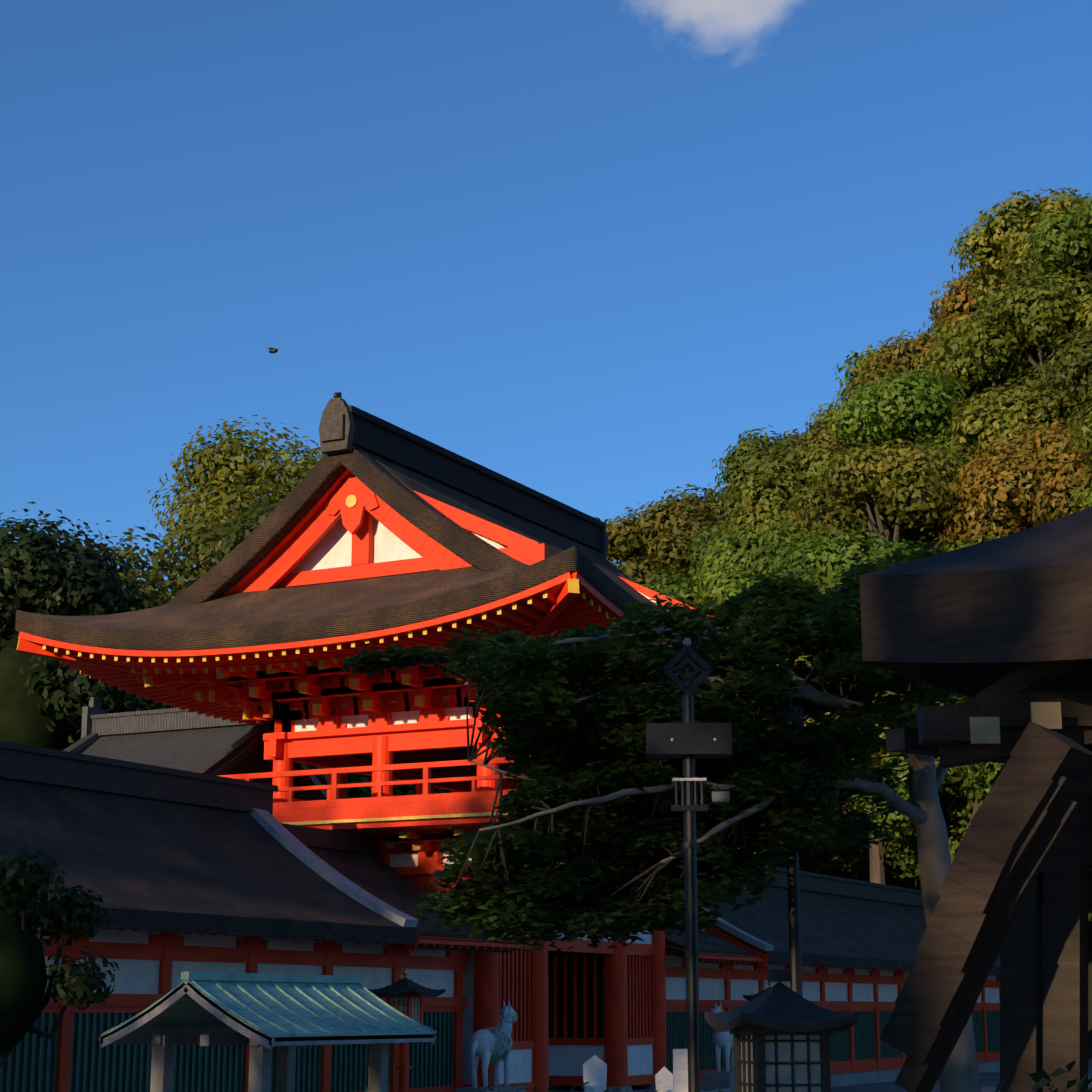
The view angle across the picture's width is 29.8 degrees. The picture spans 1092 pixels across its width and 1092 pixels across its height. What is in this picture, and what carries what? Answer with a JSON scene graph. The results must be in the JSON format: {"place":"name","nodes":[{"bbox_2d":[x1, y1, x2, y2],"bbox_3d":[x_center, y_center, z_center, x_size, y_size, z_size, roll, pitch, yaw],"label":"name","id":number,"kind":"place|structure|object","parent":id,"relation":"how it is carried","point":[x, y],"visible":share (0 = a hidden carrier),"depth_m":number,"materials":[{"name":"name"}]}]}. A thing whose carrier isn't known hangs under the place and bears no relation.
{"place":"outdoors","nodes":[
{"label":"outdoors","id":0,"kind":"place"},
{"bbox_2d":[0,501,168,1067],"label":"leaves","id":1,"kind":"object","parent":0,"point":[52,562],"depth_m":50.77,"materials":[{"name":"green plant"}]},
{"bbox_2d":[0,543,124,1050],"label":"dark foliage","id":2,"kind":"object","parent":1,"relation":"attached to","point":[23,979],"visible":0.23,"depth_m":50.64,"materials":[{"name":"green plant"}]},
{"bbox_2d":[456,1085,525,1091],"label":"statue pedestal","id":3,"kind":"object","parent":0,"point":[482,1089],"visible":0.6,"depth_m":36.59,"materials":[{"name":"grey stone"}]},
{"bbox_2d":[289,405,733,1091],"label":"gate","id":4,"kind":"structure","parent":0,"point":[380,437],"depth_m":43.80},
{"bbox_2d":[0,0,1091,590],"label":"sky","id":5,"kind":"structure","parent":0,"point":[575,251],"materials":[{"name":"blue"}]},
{"bbox_2d":[340,542,980,1091],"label":"maple","id":6,"kind":"object","parent":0,"point":[492,908],"depth_m":18.68,"materials":[{"name":"green plant"}]},
{"bbox_2d":[766,502,1091,1058],"bbox_3d":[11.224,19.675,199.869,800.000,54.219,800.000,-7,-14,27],"label":"hill","id":7,"kind":"structure","parent":0,"point":[891,880],"depth_m":109.39,"materials":[{"name":"green plant"}]},
{"bbox_2d":[75,187,1091,921],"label":"forest","id":8,"kind":"object","parent":7,"relation":"on","point":[205,539],"depth_m":125.82,"materials":[{"name":"green plant"}]},
{"bbox_2d":[80,199,1091,863],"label":"forested hillside","id":9,"kind":"structure","parent":8,"relation":"attached to","point":[1008,503],"depth_m":127.70,"materials":[{"name":"green plant"}]},
{"bbox_2d":[831,1059,1091,1091],"bbox_3d":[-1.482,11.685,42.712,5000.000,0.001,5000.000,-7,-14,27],"label":"ground","id":10,"kind":"structure","parent":0,"point":[989,1081],"depth_m":54.59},
{"bbox_2d":[226,741,311,800],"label":"roof gable","id":11,"kind":"structure","parent":10,"relation":"on","point":[254,761],"depth_m":47.60,"materials":[{"name":"red wood"}]},
{"bbox_2d":[63,708,327,800],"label":"hall tiles","id":12,"kind":"object","parent":11,"relation":"on","point":[178,739],"visible":0.25,"depth_m":48.35,"materials":[{"name":"grey tile"}]},
{"bbox_2d":[81,697,105,737],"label":"roof ridge end","id":13,"kind":"object","parent":12,"relation":"on","point":[93,707],"visible":0.38,"depth_m":49.87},
{"bbox_2d":[150,1033,388,1091],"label":"shelter posts","id":14,"kind":"object","parent":10,"relation":"on","point":[260,1056],"visible":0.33,"depth_m":25.84,"materials":[{"name":"grey wood"}]},
{"bbox_2d":[101,972,436,1041],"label":"shelter roof","id":15,"kind":"structure","parent":14,"relation":"on","point":[291,1006],"depth_m":26.31,"materials":[{"name":"teal metal"}]},
{"bbox_2d":[99,982,435,1049],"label":"roof trim","id":16,"kind":"structure","parent":15,"relation":"attached to","point":[116,1037],"depth_m":25.39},
{"bbox_2d":[34,925,522,1091],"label":"timber wall frame","id":17,"kind":"object","parent":10,"relation":"on","point":[166,949],"visible":0.21,"depth_m":33.20,"materials":[{"name":"red wood"}]},
{"bbox_2d":[0,741,379,854],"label":"roof ridge","id":18,"kind":"structure","parent":17,"relation":"on","point":[30,763],"depth_m":34.17,"materials":[{"name":"brown wood"}]},
{"bbox_2d":[0,1012,453,1091],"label":"lattice windows","id":19,"kind":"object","parent":17,"relation":"attached to","point":[29,1064],"visible":0.33,"depth_m":31.19,"materials":[{"name":"green wood"}]},
{"bbox_2d":[33,926,453,996],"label":"corridor wall","id":20,"kind":"structure","parent":17,"relation":"attached to","point":[134,976],"depth_m":32.52,"materials":[{"name":"white paint"}]},
{"bbox_2d":[0,778,512,952],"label":"corridor roof","id":21,"kind":"structure","parent":17,"relation":"on","point":[140,863],"depth_m":32.27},
{"bbox_2d":[248,808,418,926],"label":"roof verge trim","id":22,"kind":"structure","parent":21,"relation":"attached to","point":[267,821],"depth_m":35.70,"materials":[{"name":"grey metal"}]},
{"bbox_2d":[17,468,829,1091],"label":"shrine gate","id":23,"kind":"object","parent":10,"relation":"on","point":[635,990],"visible":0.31,"depth_m":40.47,"materials":[{"name":"red wood"}]},
{"bbox_2d":[268,347,341,397],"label":"birds","id":24,"kind":"object","parent":23,"relation":"on","point":[335,394],"visible":0.85,"depth_m":40.91},
{"bbox_2d":[16,578,660,866],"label":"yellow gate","id":25,"kind":"structure","parent":23,"relation":"attached to","point":[573,585],"depth_m":39.87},
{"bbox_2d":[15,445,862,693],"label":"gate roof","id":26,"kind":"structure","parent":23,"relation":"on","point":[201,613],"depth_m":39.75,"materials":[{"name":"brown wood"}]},
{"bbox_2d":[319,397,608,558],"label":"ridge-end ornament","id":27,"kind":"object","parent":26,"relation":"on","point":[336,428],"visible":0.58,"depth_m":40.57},
{"bbox_2d":[284,495,755,853],"bbox_3d":[-1.482,3.174,44.633,9.954,6.550,12.754,-7,-14,27],"label":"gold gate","id":28,"kind":"object","parent":23,"relation":"attached to","point":[351,501],"visible":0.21,"depth_m":38.59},
{"bbox_2d":[470,1000,516,1087],"bbox_3d":[-0.940,8.988,37.110,0.420,1.527,1.616,-7,-14,27],"label":"horse","id":29,"kind":"object","parent":10,"relation":"on","point":[479,1039],"visible":0.79,"depth_m":36.64},
{"bbox_2d":[471,1008,515,1062],"bbox_3d":[-0.941,8.823,37.132,0.603,1.002,1.357,-7,-14,27],"label":"statue mane","id":30,"kind":"object","parent":29,"relation":"attached to","point":[496,1057],"visible":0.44,"depth_m":36.98,"materials":[{"name":"grey stone"}]},
{"bbox_2d":[583,1055,606,1091],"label":"komafuda","id":31,"kind":"object","parent":10,"relation":"on","point":[595,1071],"visible":1,"depth_m":31.63,"materials":[{"name":"white wood"}]},
{"bbox_2d":[655,1067,672,1091],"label":"komafuda","id":32,"kind":"object","parent":10,"relation":"on","point":[664,1079],"visible":0.88,"depth_m":34.45,"materials":[{"name":"white wood"}]},
{"bbox_2d":[646,638,731,1091],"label":"pole","id":33,"kind":"object","parent":10,"relation":"on","point":[691,742],"depth_m":14.47,"materials":[{"name":"black metal"}]},
{"bbox_2d":[704,1070,733,1087],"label":"statue pedestal","id":34,"kind":"object","parent":10,"relation":"on","point":[719,1079],"visible":0.44,"depth_m":45.70,"materials":[{"name":"grey stone"}]},
{"bbox_2d":[712,1003,733,1071],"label":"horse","id":35,"kind":"object","parent":34,"relation":"on","point":[722,1038],"visible":0.52,"depth_m":46.07},
{"bbox_2d":[711,1006,733,1051],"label":"statue mane","id":36,"kind":"object","parent":35,"relation":"attached to","point":[731,1047],"visible":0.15,"depth_m":46.17,"materials":[{"name":"grey stone"}]},
{"bbox_2d":[705,969,858,1091],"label":"stone lantern","id":37,"kind":"object","parent":10,"relation":"on","point":[778,1008],"visible":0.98,"depth_m":8.15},
{"bbox_2d":[741,1035,820,1091],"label":"lantern panes","id":38,"kind":"object","parent":37,"relation":"attached to","point":[784,1055],"visible":0.44,"depth_m":8.14,"materials":[{"name":"white paper"}]},
{"bbox_2d":[576,1061,999,1087],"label":"kairo stone","id":39,"kind":"object","parent":10,"relation":"on","point":[858,1078],"visible":0.09,"depth_m":57.08,"materials":[{"name":"grey stone"}]},
{"bbox_2d":[775,706,803,996],"bbox_3d":[2.316,3.883,19.047,0.250,4.800,0.250,0,-13,2],"label":"pole","id":40,"kind":"object","parent":10,"relation":"on","point":[795,954],"visible":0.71,"depth_m":19.12,"materials":[{"name":"black metal"}]},
{"bbox_2d":[665,897,999,1083],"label":"timber wall frame","id":41,"kind":"object","parent":10,"relation":"on","point":[728,972],"visible":0.12,"depth_m":55.94,"materials":[{"name":"red wood"}]},
{"bbox_2d":[665,883,999,974],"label":"corridor roof","id":42,"kind":"structure","parent":41,"relation":"on","point":[842,931],"depth_m":56.53,"materials":[{"name":"grey tile"}]},
{"bbox_2d":[697,907,773,950],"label":"roof verge trim","id":43,"kind":"structure","parent":42,"relation":"attached to","point":[723,924],"depth_m":49.26,"materials":[{"name":"grey metal"}]},
{"bbox_2d":[743,865,923,906],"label":"roof ridge","id":44,"kind":"structure","parent":42,"relation":"on","point":[823,883],"depth_m":63.80,"materials":[{"name":"brown wood"}]},
{"bbox_2d":[665,956,999,1002],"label":"corridor wall","id":45,"kind":"structure","parent":41,"relation":"attached to","point":[711,989],"depth_m":54.50,"materials":[{"name":"white paint"}]},
{"bbox_2d":[666,1011,999,1071],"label":"lattice windows","id":46,"kind":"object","parent":41,"relation":"attached to","point":[864,1038],"visible":0.23,"depth_m":57.40,"materials":[{"name":"wood"}]},
{"bbox_2d":[886,659,1091,1091],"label":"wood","id":47,"kind":"object","parent":10,"relation":"on","point":[1039,943],"visible":0.71,"depth_m":9.04,"materials":[{"name":"brown wood"}]},
{"bbox_2d":[860,507,1091,1062],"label":"roof","id":48,"kind":"structure","parent":47,"relation":"on","point":[971,620],"depth_m":9.03,"materials":[{"name":"brown wood"}]},
{"bbox_2d":[970,702,1061,743],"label":"beam end caps","id":49,"kind":"object","parent":47,"relation":"attached to","point":[986,730],"visible":0.89,"depth_m":9.25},
{"bbox_3d":[-2.379,9.573,34.174,0.600,0.360,0.600,-7,-14,27],"label":"red lantern","id":50,"kind":"object","parent":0,"visible":0},
{"bbox_2d":[386,994,423,1091],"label":"red lantern","id":51,"kind":"object","parent":50,"relation":"on","point":[403,1067],"visible":0.35,"depth_m":34.34,"materials":[{"name":"red wood"}]},
{"bbox_2d":[390,998,419,1022],"bbox_3d":[-2.380,7.847,34.564,0.380,0.460,0.380,-7,-14,27],"label":"red lantern","id":52,"kind":"object","parent":51,"relation":"on","point":[400,1004],"visible":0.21,"depth_m":34.46,"materials":[{"name":"paper"}]},
{"bbox_2d":[368,977,445,997],"bbox_3d":[-2.380,7.437,34.656,1.000,0.360,1.000,-7,-14,27],"label":"red lantern","id":53,"kind":"object","parent":51,"relation":"on","point":[402,987],"visible":0.88,"depth_m":34.41,"materials":[{"name":"metal"}]},
{"bbox_2d":[402,970,430,1027],"bbox_3d":[-2.380,7.635,34.612,0.640,0.975,0.640,-7,-14,27],"label":"red lantern","id":54,"kind":"object","parent":51,"relation":"on","point":[405,973],"visible":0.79,"depth_m":34.67,"materials":[{"name":"gold metal"}]},
{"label":"red lantern","id":55,"kind":"object","parent":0,"visible":0},
{"bbox_2d":[743,987,770,1000],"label":"red lantern","id":56,"kind":"object","parent":55,"relation":"on","point":[750,997],"visible":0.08,"depth_m":48.78,"materials":[{"name":"metal"}]},
{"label":"shrubs","id":57,"kind":"object","parent":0,"visible":0},
{"bbox_2d":[479,1060,1091,1091],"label":"shrub leaves","id":58,"kind":"object","parent":57,"relation":"attached to","point":[1041,1078],"visible":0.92,"depth_m":6.37,"materials":[{"name":"green plant"}]}
]}

